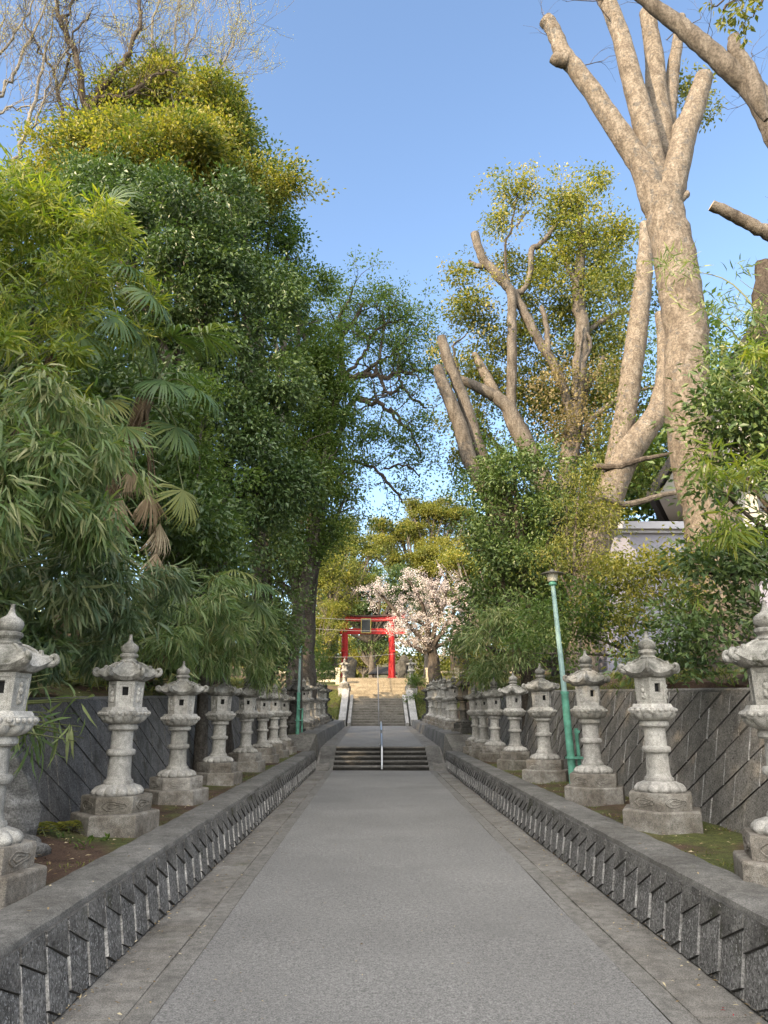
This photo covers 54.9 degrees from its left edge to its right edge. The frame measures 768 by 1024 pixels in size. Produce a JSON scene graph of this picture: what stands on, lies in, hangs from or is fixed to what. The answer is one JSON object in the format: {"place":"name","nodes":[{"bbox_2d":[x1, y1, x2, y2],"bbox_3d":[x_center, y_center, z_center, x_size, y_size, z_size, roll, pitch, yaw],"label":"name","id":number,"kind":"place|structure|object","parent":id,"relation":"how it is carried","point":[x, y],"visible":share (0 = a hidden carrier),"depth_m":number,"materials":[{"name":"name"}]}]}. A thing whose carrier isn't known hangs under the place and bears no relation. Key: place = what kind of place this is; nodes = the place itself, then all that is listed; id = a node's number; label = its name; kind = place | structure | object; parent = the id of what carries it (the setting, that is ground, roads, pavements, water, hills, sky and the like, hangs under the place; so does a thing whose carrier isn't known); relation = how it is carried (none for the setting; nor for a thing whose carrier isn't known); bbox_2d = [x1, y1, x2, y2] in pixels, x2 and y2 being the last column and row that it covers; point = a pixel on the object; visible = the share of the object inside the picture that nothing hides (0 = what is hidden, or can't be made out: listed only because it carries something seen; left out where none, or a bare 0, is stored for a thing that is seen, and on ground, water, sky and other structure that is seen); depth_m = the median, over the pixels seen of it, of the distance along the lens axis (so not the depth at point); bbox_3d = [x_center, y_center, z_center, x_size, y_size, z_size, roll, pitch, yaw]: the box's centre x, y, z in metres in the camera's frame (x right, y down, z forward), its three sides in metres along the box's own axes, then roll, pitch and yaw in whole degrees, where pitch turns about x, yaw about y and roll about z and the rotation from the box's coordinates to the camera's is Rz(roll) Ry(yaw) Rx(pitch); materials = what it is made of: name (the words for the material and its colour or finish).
{"place":"outdoors","nodes":[
{"label":"outdoors","id":0,"kind":"place"},
{"bbox_2d":[52,726,347,1023],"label":"gutter","id":1,"kind":"object","parent":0,"point":[100,982],"visible":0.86,"depth_m":5.73,"materials":[{"name":"concrete"}]},
{"bbox_2d":[67,772,325,1023],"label":"gutter cover","id":2,"kind":"object","parent":1,"relation":"on","point":[147,964],"visible":0.97,"depth_m":5.49,"materials":[{"name":"concrete"}]},
{"bbox_2d":[338,726,422,745],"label":"path","id":3,"kind":"structure","parent":0,"point":[370,736],"depth_m":28.32,"materials":[{"name":"concrete"}]},
{"bbox_2d":[0,0,767,654],"label":"sky","id":4,"kind":"structure","parent":0,"point":[402,105],"materials":[{"name":"blue"}]},
{"bbox_2d":[29,652,748,1023],"bbox_3d":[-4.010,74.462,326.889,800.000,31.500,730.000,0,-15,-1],"label":"ground","id":5,"kind":"structure","parent":0,"point":[707,842],"depth_m":7.20,"materials":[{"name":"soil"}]},
{"bbox_2d":[4,747,40,835],"bbox_3d":[-3.516,2.282,6.309,1.124,1.669,0.544,0,-15,-1],"label":"rock slab","id":6,"kind":"object","parent":5,"relation":"on","point":[22,809],"visible":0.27,"depth_m":6.29,"materials":[{"name":"grey stone"}]},
{"bbox_2d":[0,604,59,909],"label":"stone lantern","id":7,"kind":"object","parent":5,"relation":"on","point":[23,875],"visible":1,"depth_m":4.96,"materials":[{"name":"stone"}]},
{"bbox_2d":[0,561,84,697],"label":"shrub","id":8,"kind":"object","parent":5,"relation":"on","point":[38,616],"visible":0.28,"depth_m":7.52,"materials":[{"name":"green plant"}]},
{"bbox_2d":[9,673,95,782],"bbox_3d":[-3.435,1.871,6.447,2.319,0.952,1.052,-3,-16,12],"label":"bamboo clump","id":9,"kind":"object","parent":5,"relation":"on","point":[38,731],"visible":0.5,"depth_m":6.32,"materials":[{"name":"green plant"}]},
{"bbox_2d":[0,146,117,464],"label":"evergreen tree","id":10,"kind":"object","parent":5,"relation":"on","point":[17,363],"visible":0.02,"depth_m":19.21,"materials":[{"name":"green plant"}]},
{"bbox_2d":[0,0,127,256],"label":"bare tree","id":11,"kind":"object","parent":5,"relation":"on","point":[41,106],"visible":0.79,"depth_m":24.55,"materials":[{"name":"brown plant"}]},
{"bbox_2d":[0,347,167,586],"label":"bamboo clump","id":12,"kind":"object","parent":5,"relation":"on","point":[48,478],"visible":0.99,"depth_m":6.78,"materials":[{"name":"green plant"}]},
{"bbox_2d":[0,185,173,493],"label":"fan palm","id":13,"kind":"object","parent":5,"relation":"on","point":[109,322],"visible":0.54,"depth_m":10.22,"materials":[{"name":"green plant"}]},
{"bbox_2d":[0,141,177,427],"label":"bamboo clump","id":14,"kind":"object","parent":5,"relation":"on","point":[27,228],"visible":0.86,"depth_m":10.10,"materials":[{"name":"green plant"}]},
{"bbox_2d":[0,530,203,698],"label":"bamboo clump","id":15,"kind":"object","parent":5,"relation":"on","point":[109,621],"visible":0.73,"depth_m":7.91,"materials":[{"name":"green plant"}]},
{"bbox_2d":[69,635,162,837],"bbox_3d":[-2.680,2.276,7.580,0.852,2.020,0.741,4,-15,-14],"label":"stone lantern","id":16,"kind":"object","parent":5,"relation":"on","point":[117,803],"visible":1,"depth_m":7.41,"materials":[{"name":"stone"}]},
{"bbox_2d":[1,0,232,643],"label":"bare tree","id":17,"kind":"object","parent":5,"relation":"on","point":[81,79],"visible":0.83,"depth_m":24.82,"materials":[{"name":"brown plant"}]},
{"bbox_2d":[0,162,269,685],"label":"laurel thicket","id":18,"kind":"object","parent":5,"relation":"on","point":[106,388],"visible":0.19,"depth_m":13.34,"materials":[{"name":"green plant"}]},
{"bbox_2d":[11,695,278,827],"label":"retaining wall","id":19,"kind":"structure","parent":5,"relation":"on","point":[62,787],"depth_m":8.71,"materials":[{"name":"grey stone"}]},
{"bbox_2d":[53,322,241,652],"bbox_3d":[-3.494,-0.120,10.874,2.243,5.451,2.682,11,-19,-36],"label":"fan palm","id":20,"kind":"object","parent":5,"relation":"on","point":[135,429],"visible":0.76,"depth_m":10.56,"materials":[{"name":"green plant"}]},
{"bbox_2d":[0,751,316,1023],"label":"kerb wall","id":21,"kind":"structure","parent":5,"relation":"on","point":[70,943],"depth_m":5.10,"materials":[{"name":"stone"}]},
{"bbox_2d":[0,35,345,679],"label":"evergreen tree","id":22,"kind":"object","parent":5,"relation":"on","point":[215,129],"visible":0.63,"depth_m":23.77,"materials":[{"name":"green plant"}]},
{"bbox_2d":[53,561,293,701],"bbox_3d":[-2.898,2.143,12.986,3.696,2.316,6.391,-8,-17,28],"label":"bamboo clump","id":23,"kind":"object","parent":5,"relation":"on","point":[219,603],"visible":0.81,"depth_m":11.71,"materials":[{"name":"green plant"}]},
{"bbox_2d":[143,661,208,805],"bbox_3d":[-2.733,2.957,9.879,0.852,1.895,0.740,4,-15,-15],"label":"stone lantern","id":24,"kind":"object","parent":5,"relation":"on","point":[177,781],"visible":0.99,"depth_m":9.72,"materials":[{"name":"stone"}]},
{"bbox_2d":[74,0,292,552],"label":"bare tree","id":25,"kind":"object","parent":5,"relation":"on","point":[233,29],"visible":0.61,"depth_m":26.84,"materials":[{"name":"brown plant"}]},
{"bbox_2d":[42,139,336,755],"bbox_3d":[-5.405,-2.003,17.992,8.518,16.410,5.518,0,-15,-1],"label":"dark evergreen","id":26,"kind":"object","parent":5,"relation":"on","point":[212,264],"visible":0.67,"depth_m":17.99,"materials":[{"name":"green plant"}]},
{"bbox_2d":[130,365,282,771],"bbox_3d":[-3.789,1.229,14.334,3.169,8.248,2.770,-11,-19,35],"label":"fresh green tree","id":27,"kind":"object","parent":5,"relation":"on","point":[200,753],"visible":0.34,"depth_m":14.37,"materials":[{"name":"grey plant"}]},
{"bbox_2d":[139,569,282,688],"bbox_3d":[-3.178,1.983,12.225,2.923,2.309,2.590,0,-15,-1],"label":"clump","id":28,"kind":"object","parent":5,"relation":"on","point":[256,584],"visible":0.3,"depth_m":12.59,"materials":[{"name":"green plant"}]},
{"bbox_2d":[196,676,242,785],"bbox_3d":[-2.784,3.650,12.551,0.852,1.968,0.741,6,-16,-20],"label":"stone lantern","id":29,"kind":"object","parent":5,"relation":"on","point":[217,766],"visible":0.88,"depth_m":12.38,"materials":[{"name":"stone"}]},
{"bbox_2d":[228,676,264,772],"bbox_3d":[-2.852,4.390,15.345,0.852,2.010,0.741,5,-15,-17],"label":"stone lantern","id":30,"kind":"object","parent":5,"relation":"on","point":[246,755],"visible":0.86,"depth_m":15.19,"materials":[{"name":"stone"}]},
{"bbox_2d":[161,92,346,690],"bbox_3d":[-5.426,-4.263,25.587,8.179,21.514,6.071,0,-15,-1],"label":"evergreen tree","id":31,"kind":"object","parent":5,"relation":"on","point":[282,240],"visible":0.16,"depth_m":26.68,"materials":[{"name":"green plant"}]},
{"bbox_2d":[252,685,278,762],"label":"stone lantern","id":32,"kind":"object","parent":5,"relation":"on","point":[264,747],"visible":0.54,"depth_m":17.52,"materials":[{"name":"stone"}]},
{"bbox_2d":[227,482,328,739],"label":"broadleaf tree","id":33,"kind":"object","parent":5,"relation":"on","point":[284,621],"visible":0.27,"depth_m":21.73,"materials":[{"name":"green plant"}]},
{"bbox_2d":[267,684,288,757],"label":"stone lantern","id":34,"kind":"object","parent":5,"relation":"on","point":[273,738],"visible":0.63,"depth_m":19.56,"materials":[{"name":"stone"}]},
{"bbox_2d":[278,685,296,754],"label":"stone lantern","id":35,"kind":"object","parent":5,"relation":"on","point":[284,738],"visible":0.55,"depth_m":21.50,"materials":[{"name":"stone"}]},
{"bbox_2d":[38,596,545,677],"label":"distant wood","id":36,"kind":"object","parent":5,"relation":"on","point":[420,663],"visible":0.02,"depth_m":99.19,"materials":[{"name":"green plant"}]},
{"bbox_2d":[285,677,305,734],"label":"stone lantern","id":37,"kind":"object","parent":5,"relation":"on","point":[292,689],"visible":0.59,"depth_m":24.40,"materials":[{"name":"grey"}]},
{"bbox_2d":[295,641,304,733],"bbox_3d":[-2.705,5.663,23.609,0.356,3.150,0.356,0,-15,-1],"label":"lamp post","id":38,"kind":"object","parent":5,"relation":"on","point":[298,720],"visible":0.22,"depth_m":23.44,"materials":[{"name":"green metal"}]},
{"bbox_2d":[233,294,373,721],"bbox_3d":[-3.164,-0.176,27.504,5.577,16.871,5.232,0,-15,-1],"label":"broadleaf tree","id":39,"kind":"object","parent":5,"relation":"on","point":[318,436],"visible":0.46,"depth_m":27.53,"materials":[{"name":"green plant"}]},
{"bbox_2d":[302,678,313,730],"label":"stone lantern","id":40,"kind":"object","parent":5,"relation":"on","point":[306,722],"visible":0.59,"depth_m":25.88,"materials":[{"name":"stone"}]},
{"bbox_2d":[278,636,339,689],"bbox_3d":[-3.410,7.097,32.694,2.827,3.090,6.919,-2,-15,7],"label":"shrub","id":41,"kind":"object","parent":5,"relation":"on","point":[321,673],"visible":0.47,"depth_m":32.47,"materials":[{"name":"green plant"}]},
{"bbox_2d":[287,720,344,759],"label":"kerb wall","id":42,"kind":"structure","parent":5,"relation":"on","point":[316,739],"depth_m":23.03,"materials":[{"name":"concrete"}]},
{"bbox_2d":[314,599,353,670],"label":"hill tree","id":43,"kind":"object","parent":5,"relation":"on","point":[337,618],"visible":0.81,"depth_m":51.91,"materials":[{"name":"green plant"}]},
{"bbox_2d":[287,512,390,676],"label":"hill tree","id":44,"kind":"object","parent":5,"relation":"on","point":[369,551],"visible":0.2,"depth_m":61.69,"materials":[{"name":"green plant"}]},
{"bbox_2d":[338,688,352,725],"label":"stair side wall","id":45,"kind":"structure","parent":5,"relation":"on","point":[346,703],"depth_m":40.66,"materials":[{"name":"concrete"}]},
{"bbox_2d":[315,537,382,677],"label":"olive tree","id":46,"kind":"object","parent":5,"relation":"on","point":[326,575],"visible":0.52,"depth_m":54.46,"materials":[{"name":"green plant"}]},
{"bbox_2d":[338,635,396,677],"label":"hill tree","id":47,"kind":"object","parent":5,"relation":"on","point":[384,658],"visible":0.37,"depth_m":89.98,"materials":[{"name":"green plant"}]},
{"bbox_2d":[348,635,396,666],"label":"hill tree","id":48,"kind":"object","parent":5,"relation":"on","point":[363,646],"visible":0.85,"depth_m":68.54,"materials":[{"name":"green plant"}]},
{"bbox_2d":[340,611,406,677],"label":"red gate","id":49,"kind":"structure","parent":5,"relation":"on","point":[365,620],"depth_m":55.39,"materials":[{"name":"paint"}]},
{"bbox_2d":[316,560,434,677],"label":"cherry tree","id":50,"kind":"object","parent":5,"relation":"on","point":[363,609],"visible":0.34,"depth_m":68.19,"materials":[{"name":"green plant"}]},
{"bbox_2d":[347,678,407,697],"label":"stairs","id":51,"kind":"structure","parent":5,"relation":"on","point":[368,687],"depth_m":47.48,"materials":[{"name":"stone"}]},
{"bbox_2d":[351,698,404,725],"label":"stairs","id":52,"kind":"structure","parent":5,"relation":"on","point":[365,711],"depth_m":40.29,"materials":[{"name":"stone"}]},
{"bbox_2d":[333,746,428,770],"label":"steps","id":53,"kind":"structure","parent":5,"relation":"on","point":[404,758],"depth_m":22.20,"materials":[{"name":"concrete"}]},
{"bbox_2d":[302,245,481,698],"bbox_3d":[0.064,-2.395,31.234,8.753,19.991,5.081,0,-15,-1],"label":"spreading tree","id":54,"kind":"object","parent":5,"relation":"on","point":[375,430],"visible":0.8,"depth_m":31.83,"materials":[{"name":"green plant"}]},
{"bbox_2d":[28,671,763,1023],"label":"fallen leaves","id":55,"kind":"object","parent":5,"relation":"on","point":[318,871],"visible":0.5,"depth_m":6.06,"materials":[{"name":"brown plant"}]},
{"bbox_2d":[402,688,417,728],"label":"stair side wall","id":56,"kind":"structure","parent":5,"relation":"on","point":[411,712],"depth_m":40.32,"materials":[{"name":"concrete"}]},
{"bbox_2d":[353,564,472,682],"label":"cherry tree","id":57,"kind":"object","parent":5,"relation":"on","point":[432,646],"visible":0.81,"depth_m":46.28,"materials":[{"name":"pink plant"}]},
{"bbox_2d":[397,671,430,707],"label":"shrub","id":58,"kind":"object","parent":5,"relation":"on","point":[414,680],"visible":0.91,"depth_m":41.73,"materials":[{"name":"green plant"}]},
{"bbox_2d":[360,493,487,677],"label":"hill tree","id":59,"kind":"object","parent":5,"relation":"on","point":[429,515],"visible":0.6,"depth_m":76.52,"materials":[{"name":"green plant"}]},
{"bbox_2d":[411,720,489,760],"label":"kerb wall","id":60,"kind":"structure","parent":5,"relation":"on","point":[445,740],"depth_m":23.32,"materials":[{"name":"concrete"}]},
{"bbox_2d":[443,674,458,729],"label":"stone lantern","id":61,"kind":"object","parent":5,"relation":"on","point":[454,718],"visible":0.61,"depth_m":25.89,"materials":[{"name":"stone"}]},
{"bbox_2d":[451,672,471,733],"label":"stone lantern","id":62,"kind":"object","parent":5,"relation":"on","point":[462,724],"visible":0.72,"depth_m":24.36,"materials":[{"name":"grey stone"}]},
{"bbox_2d":[424,544,503,685],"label":"hill tree","id":63,"kind":"object","parent":5,"relation":"on","point":[453,560],"visible":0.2,"depth_m":50.39,"materials":[{"name":"green plant"}]},
{"bbox_2d":[463,683,478,752],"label":"stone lantern","id":64,"kind":"object","parent":5,"relation":"on","point":[469,741],"visible":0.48,"depth_m":21.76,"materials":[{"name":"stone"}]},
{"bbox_2d":[469,684,489,757],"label":"stone lantern","id":65,"kind":"object","parent":5,"relation":"on","point":[475,750],"visible":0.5,"depth_m":20.11,"materials":[{"name":"stone"}]},
{"bbox_2d":[422,334,552,673],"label":"pollarded tree","id":66,"kind":"object","parent":5,"relation":"on","point":[464,422],"visible":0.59,"depth_m":21.85,"materials":[{"name":"brown plant"}]},
{"bbox_2d":[479,677,506,761],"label":"stone lantern","id":67,"kind":"object","parent":5,"relation":"on","point":[493,747],"visible":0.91,"depth_m":18.18,"materials":[{"name":"stone"}]},
{"bbox_2d":[497,672,530,770],"bbox_3d":[2.765,4.446,15.674,0.861,2.083,0.748,5,-16,-14],"label":"stone lantern","id":68,"kind":"object","parent":5,"relation":"on","point":[515,754],"visible":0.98,"depth_m":15.52,"materials":[{"name":"stone"}]},
{"bbox_2d":[430,432,611,731],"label":"evergreen tree","id":69,"kind":"object","parent":5,"relation":"on","point":[501,559],"visible":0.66,"depth_m":19.75,"materials":[{"name":"green plant"}]},
{"bbox_2d":[441,577,606,699],"bbox_3d":[3.465,3.377,19.059,3.969,2.999,5.465,0,-15,-1],"label":"shrub","id":70,"kind":"object","parent":5,"relation":"on","point":[491,620],"visible":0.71,"depth_m":17.88,"materials":[{"name":"green plant"}]},
{"bbox_2d":[415,153,656,675],"bbox_3d":[5.281,-3.667,24.270,8.531,17.728,4.499,0,-15,-1],"label":"pollarded tree","id":71,"kind":"object","parent":5,"relation":"on","point":[575,393],"visible":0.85,"depth_m":24.72,"materials":[{"name":"green plant"}]},
{"bbox_2d":[521,663,568,783],"bbox_3d":[2.788,3.712,12.974,0.861,2.083,0.748,2,-16,-8],"label":"stone lantern","id":72,"kind":"object","parent":5,"relation":"on","point":[544,764],"visible":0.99,"depth_m":12.80,"materials":[{"name":"stone"}]},
{"bbox_2d":[446,472,648,660],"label":"evergreen tree","id":73,"kind":"object","parent":5,"relation":"on","point":[531,532],"depth_m":32.79,"materials":[{"name":"green plant"}]},
{"bbox_2d":[430,304,666,530],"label":"broadleaf tree","id":74,"kind":"object","parent":5,"relation":"on","point":[645,366],"visible":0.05,"depth_m":32.18,"materials":[{"name":"green plant"}]},
{"bbox_2d":[541,569,583,783],"bbox_3d":[2.716,2.601,11.247,0.476,3.522,0.356,0,-15,-1],"label":"lamp post","id":75,"kind":"object","parent":5,"relation":"on","point":[552,575],"visible":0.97,"depth_m":11.15,"materials":[{"name":"green metal"}]},
{"bbox_2d":[510,453,643,673],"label":"olive tree","id":76,"kind":"object","parent":5,"relation":"on","point":[575,545],"visible":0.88,"depth_m":16.72,"materials":[{"name":"green plant"}]},
{"bbox_2d":[487,571,667,680],"bbox_3d":[3.097,2.259,13.245,2.858,2.313,3.414,10,-18,-32],"label":"shrub","id":77,"kind":"object","parent":5,"relation":"on","point":[583,630],"visible":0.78,"depth_m":12.68,"materials":[{"name":"green plant"}]},
{"bbox_2d":[562,649,625,806],"bbox_3d":[2.809,2.926,10.079,0.861,2.083,0.748,3,-16,-10],"label":"stone lantern","id":78,"kind":"object","parent":5,"relation":"on","point":[593,780],"visible":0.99,"depth_m":9.90,"materials":[{"name":"stone"}]},
{"bbox_2d":[445,751,767,1021],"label":"kerb wall","id":79,"kind":"structure","parent":5,"relation":"on","point":[708,920],"depth_m":5.75,"materials":[{"name":"stone"}]},
{"bbox_2d":[542,220,676,672],"bbox_3d":[6.216,-1.984,19.602,4.282,12.415,2.855,0,-15,-1],"label":"pollarded tree","id":80,"kind":"object","parent":5,"relation":"on","point":[629,442],"visible":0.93,"depth_m":19.16,"materials":[{"name":"beige plant"}]},
{"bbox_2d":[471,687,767,833],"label":"retaining wall","id":81,"kind":"structure","parent":5,"relation":"on","point":[717,757],"depth_m":8.64,"materials":[{"name":"grey stone"}]},
{"bbox_2d":[523,0,760,674],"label":"pollarded tree","id":82,"kind":"object","parent":5,"relation":"on","point":[654,145],"visible":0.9,"depth_m":14.09,"materials":[{"name":"beige plant"}]},
{"bbox_2d":[552,521,744,689],"bbox_3d":[4.251,1.335,11.734,3.963,3.216,2.969,12,-20,-39],"label":"shrub","id":83,"kind":"object","parent":5,"relation":"on","point":[623,569],"visible":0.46,"depth_m":11.99,"materials":[{"name":"green plant"}]},
{"bbox_2d":[617,631,703,834],"bbox_3d":[2.839,2.295,7.758,0.861,2.083,0.748,2,-15,-8],"label":"stone lantern","id":84,"kind":"object","parent":5,"relation":"on","point":[660,800],"visible":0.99,"depth_m":7.58,"materials":[{"name":"stone"}]},
{"bbox_2d":[576,272,750,520],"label":"evergreen tree","id":85,"kind":"object","parent":5,"relation":"on","point":[647,510],"visible":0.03,"depth_m":25.63,"materials":[{"name":"green plant"}]},
{"bbox_2d":[569,521,767,674],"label":"outbuilding","id":86,"kind":"structure","parent":5,"relation":"on","point":[651,529],"depth_m":19.44,"materials":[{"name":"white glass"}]},
{"bbox_2d":[595,527,767,694],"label":"shrub","id":87,"kind":"object","parent":5,"relation":"on","point":[696,634],"visible":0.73,"depth_m":8.33,"materials":[{"name":"green plant"}]},
{"bbox_2d":[634,0,767,241],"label":"pollarded tree","id":88,"kind":"object","parent":5,"relation":"on","point":[733,66],"visible":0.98,"depth_m":11.35,"materials":[{"name":"brown plant"}]},
{"bbox_2d":[640,239,767,409],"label":"bamboo clump","id":89,"kind":"object","parent":5,"relation":"on","point":[757,316],"visible":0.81,"depth_m":9.61,"materials":[{"name":"green plant"}]},
{"bbox_2d":[646,316,767,608],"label":"camellia bush","id":90,"kind":"object","parent":5,"relation":"on","point":[747,417],"visible":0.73,"depth_m":8.61,"materials":[{"name":"green plant"}]},
{"bbox_2d":[646,325,767,521],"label":"gabled house","id":91,"kind":"structure","parent":5,"relation":"on","point":[663,510],"depth_m":21.56,"materials":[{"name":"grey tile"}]},
{"bbox_2d":[680,332,767,619],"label":"bamboo clump","id":92,"kind":"object","parent":5,"relation":"on","point":[744,533],"visible":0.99,"depth_m":7.53,"materials":[{"name":"green plant"}]},
{"bbox_2d":[722,600,767,887],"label":"stone lantern","id":93,"kind":"object","parent":5,"relation":"on","point":[750,861],"visible":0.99,"depth_m":5.32,"materials":[{"name":"stone"}]},
{"bbox_2d":[750,258,767,469],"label":"ivied trunk","id":94,"kind":"object","parent":5,"relation":"on","point":[761,281],"visible":0.34,"depth_m":9.89,"materials":[{"name":"green plant"}]},
{"bbox_2d":[150,770,670,1023],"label":"path","id":95,"kind":"structure","parent":0,"point":[309,955],"depth_m":5.48,"materials":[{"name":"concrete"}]},
{"bbox_2d":[123,726,350,1023],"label":"path edging","id":96,"kind":"object","parent":95,"relation":"on","point":[161,990],"visible":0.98,"depth_m":5.52,"materials":[{"name":"stone"}]},
{"bbox_2d":[406,726,697,1023],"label":"path edging","id":97,"kind":"object","parent":95,"relation":"on","point":[671,1009],"visible":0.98,"depth_m":5.52,"materials":[{"name":"concrete"}]},
{"bbox_2d":[409,726,767,1023],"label":"gutter","id":98,"kind":"object","parent":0,"point":[730,998],"visible":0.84,"depth_m":5.71,"materials":[{"name":"concrete"}]},
{"bbox_2d":[437,772,754,1023],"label":"gutter cover","id":99,"kind":"object","parent":98,"relation":"on","point":[702,1003],"visible":0.97,"depth_m":5.49,"materials":[{"name":"concrete"}]},
{"bbox_2d":[698,0,763,50],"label":"overhanging branch","id":100,"kind":"object","parent":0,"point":[733,21],"visible":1,"depth_m":7.91,"materials":[{"name":"green plant"}]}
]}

